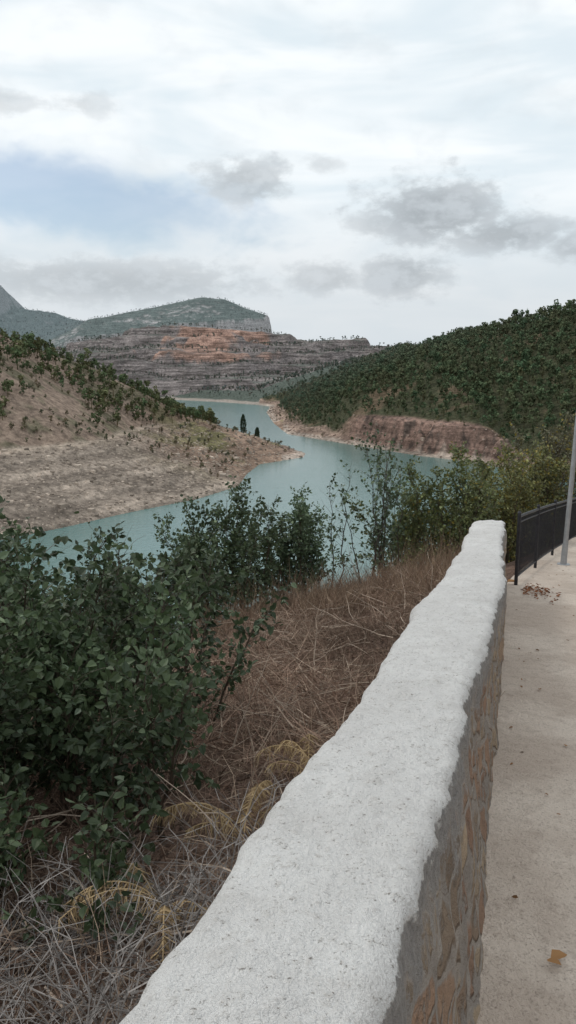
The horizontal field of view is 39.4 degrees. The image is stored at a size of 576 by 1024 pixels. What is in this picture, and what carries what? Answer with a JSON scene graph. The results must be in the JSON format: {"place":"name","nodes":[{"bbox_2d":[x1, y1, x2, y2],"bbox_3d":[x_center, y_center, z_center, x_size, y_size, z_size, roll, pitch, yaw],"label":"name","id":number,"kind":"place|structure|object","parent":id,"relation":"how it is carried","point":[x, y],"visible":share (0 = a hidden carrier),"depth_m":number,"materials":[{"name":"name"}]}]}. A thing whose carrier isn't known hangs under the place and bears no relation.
{"place":"outdoors","nodes":[
{"label":"outdoors","id":0,"kind":"place"},
{"bbox_2d":[0,285,575,1023],"bbox_3d":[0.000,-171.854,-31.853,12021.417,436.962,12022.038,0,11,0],"label":"ground","id":1,"kind":"structure","parent":0,"point":[180,335],"depth_m":282.18,"materials":[{"name":"soil"}]},
{"bbox_2d":[0,756,169,946],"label":"poplar shrub","id":2,"kind":"object","parent":1,"relation":"on","point":[95,825],"visible":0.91,"depth_m":3.48,"materials":[{"name":"green plant"}]},
{"bbox_2d":[23,557,175,687],"bbox_3d":[-2.729,1.666,10.883,2.127,2.383,2.546,9,14,40],"label":"leafy shrub","id":3,"kind":"object","parent":1,"relation":"on","point":[46,572],"visible":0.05,"depth_m":10.45,"materials":[{"name":"green plant"}]},
{"bbox_2d":[0,328,218,426],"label":"pine grove","id":4,"kind":"object","parent":1,"relation":"on","point":[24,345],"visible":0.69,"depth_m":289.53,"materials":[{"name":"green plant"}]},
{"bbox_2d":[0,586,223,841],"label":"poplar shrub","id":5,"kind":"object","parent":1,"relation":"on","point":[56,709],"visible":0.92,"depth_m":4.26,"materials":[{"name":"green plant"}]},
{"bbox_2d":[56,862,207,967],"bbox_3d":[-0.593,1.636,3.227,0.688,0.205,0.500,8,13,36],"label":"dry grass tuft","id":6,"kind":"object","parent":1,"relation":"on","point":[164,910],"visible":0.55,"depth_m":3.27,"materials":[{"name":"plant"}]},
{"bbox_2d":[0,419,281,533],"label":"bank stones","id":7,"kind":"object","parent":1,"relation":"on","point":[62,506],"visible":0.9,"depth_m":217.49,"materials":[{"name":"beige stone"}]},
{"bbox_2d":[0,335,282,476],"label":"bank shrubs","id":8,"kind":"object","parent":1,"relation":"on","point":[25,418],"visible":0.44,"depth_m":259.83,"materials":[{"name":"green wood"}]},
{"bbox_2d":[0,769,288,1023],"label":"dead twigs","id":9,"kind":"object","parent":1,"relation":"on","point":[102,990],"visible":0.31,"depth_m":2.98,"materials":[{"name":"grey plant"}]},
{"bbox_2d":[0,495,296,817],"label":"poplar shrub","id":10,"kind":"object","parent":1,"relation":"on","point":[16,592],"visible":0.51,"depth_m":5.08,"materials":[{"name":"green plant"}]},
{"bbox_2d":[1,297,415,396],"bbox_3d":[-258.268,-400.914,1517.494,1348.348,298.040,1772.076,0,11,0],"label":"distant woods","id":11,"kind":"object","parent":1,"relation":"on","point":[302,372],"visible":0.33,"depth_m":938.57,"materials":[{"name":"green plant"}]},
{"bbox_2d":[150,780,279,846],"bbox_3d":[-0.299,1.521,4.031,0.757,0.218,0.416,-4,11,-21],"label":"dry grass tuft","id":12,"kind":"object","parent":1,"relation":"on","point":[173,808],"visible":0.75,"depth_m":3.98,"materials":[{"name":"plant"}]},
{"bbox_2d":[152,475,295,623],"bbox_3d":[-1.057,0.822,12.642,2.367,2.987,2.232,0,11,0],"label":"leafy shrub","id":13,"kind":"object","parent":1,"relation":"on","point":[250,547],"visible":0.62,"depth_m":12.19,"materials":[{"name":"green plant"}]},
{"bbox_2d":[240,414,246,432],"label":"cypress tree","id":14,"kind":"object","parent":1,"relation":"on","point":[244,424],"visible":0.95,"depth_m":376.15,"materials":[{"name":"green plant"}]},
{"bbox_2d":[254,427,259,435],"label":"cypress tree","id":15,"kind":"object","parent":1,"relation":"on","point":[256,432],"visible":0.8,"depth_m":350.95,"materials":[{"name":"green plant"}]},
{"bbox_2d":[0,522,528,1023],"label":"dry brush","id":16,"kind":"object","parent":1,"relation":"on","point":[388,580],"visible":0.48,"depth_m":6.34,"materials":[{"name":"brown plant"}]},
{"bbox_2d":[254,733,320,780],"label":"dry grass tuft","id":17,"kind":"object","parent":1,"relation":"on","point":[300,750],"visible":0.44,"depth_m":4.66,"materials":[{"name":"beige plant"}]},
{"bbox_2d":[259,482,334,600],"bbox_3d":[0.149,0.643,13.159,1.332,2.371,1.346,0,11,0],"label":"leafy shrub","id":18,"kind":"object","parent":1,"relation":"on","point":[302,530],"visible":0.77,"depth_m":12.96,"materials":[{"name":"green plant"}]},
{"bbox_2d":[119,520,506,1023],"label":"parapet wall","id":19,"kind":"structure","parent":1,"relation":"on","point":[353,890],"depth_m":2.01,"materials":[{"name":"white concrete"}]},
{"bbox_2d":[321,422,418,585],"bbox_3d":[1.394,0.133,14.030,1.801,3.385,1.474,0,11,0],"label":"sapling shrub","id":20,"kind":"object","parent":1,"relation":"on","point":[381,525],"visible":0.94,"depth_m":13.79,"materials":[{"name":"green plant"}]},
{"bbox_2d":[270,397,523,452],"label":"shore shrubs","id":21,"kind":"object","parent":1,"relation":"on","point":[368,414],"visible":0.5,"depth_m":324.33,"materials":[{"name":"green plant"}]},
{"bbox_2d":[268,406,531,466],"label":"shore stones","id":22,"kind":"object","parent":1,"relation":"on","point":[338,430],"visible":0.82,"depth_m":358.56,"materials":[{"name":"brown stone"}]},
{"bbox_2d":[262,299,575,453],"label":"pine forest","id":23,"kind":"object","parent":1,"relation":"on","point":[340,381],"visible":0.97,"depth_m":380.71,"materials":[{"name":"green plant"}]},
{"bbox_2d":[348,441,503,573],"bbox_3d":[2.614,0.292,15.010,2.696,3.319,2.146,5,12,27],"label":"almond shrub","id":24,"kind":"object","parent":1,"relation":"on","point":[422,519],"visible":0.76,"depth_m":14.45,"materials":[{"name":"green plant"}]},
{"bbox_2d":[436,445,547,563],"bbox_3d":[4.151,0.432,16.967,2.560,3.630,2.190,0,11,0],"label":"almond shrub","id":25,"kind":"object","parent":1,"relation":"on","point":[513,490],"visible":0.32,"depth_m":16.52,"materials":[{"name":"green plant"}]},
{"bbox_2d":[469,439,575,562],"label":"hillside tree","id":26,"kind":"object","parent":1,"relation":"on","point":[550,478],"visible":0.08,"depth_m":21.41,"materials":[{"name":"green plant"}]},
{"bbox_2d":[500,409,575,534],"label":"hillside tree","id":27,"kind":"object","parent":1,"relation":"on","point":[556,449],"visible":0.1,"depth_m":24.64,"materials":[{"name":"green plant"}]},
{"bbox_2d":[0,400,575,641],"bbox_3d":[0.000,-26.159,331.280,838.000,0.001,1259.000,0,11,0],"label":"reservoir water","id":28,"kind":"structure","parent":0,"point":[318,465],"depth_m":212.24,"materials":[{"name":"teal liquid"}]},
{"bbox_2d":[0,0,575,345],"label":"sky","id":29,"kind":"structure","parent":0,"point":[389,172],"materials":[{"name":"white"}]},
{"bbox_2d":[476,537,575,1023],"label":"concrete path","id":30,"kind":"structure","parent":0,"point":[531,853],"depth_m":3.73,"materials":[{"name":"beige concrete"}]},
{"bbox_2d":[0,552,574,1023],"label":"fallen branches","id":31,"kind":"object","parent":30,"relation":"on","point":[154,924],"depth_m":5.48,"materials":[{"name":"brown plant"}]},
{"bbox_2d":[514,497,575,584],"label":"iron railing","id":32,"kind":"object","parent":30,"relation":"on","point":[537,542],"visible":0.93,"depth_m":12.59,"materials":[{"name":"black metal"}]},
{"bbox_2d":[557,417,575,565],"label":"street lamp","id":33,"kind":"object","parent":30,"relation":"on","point":[564,554],"visible":0.97,"depth_m":12.72,"materials":[{"name":"metal"}]}
]}

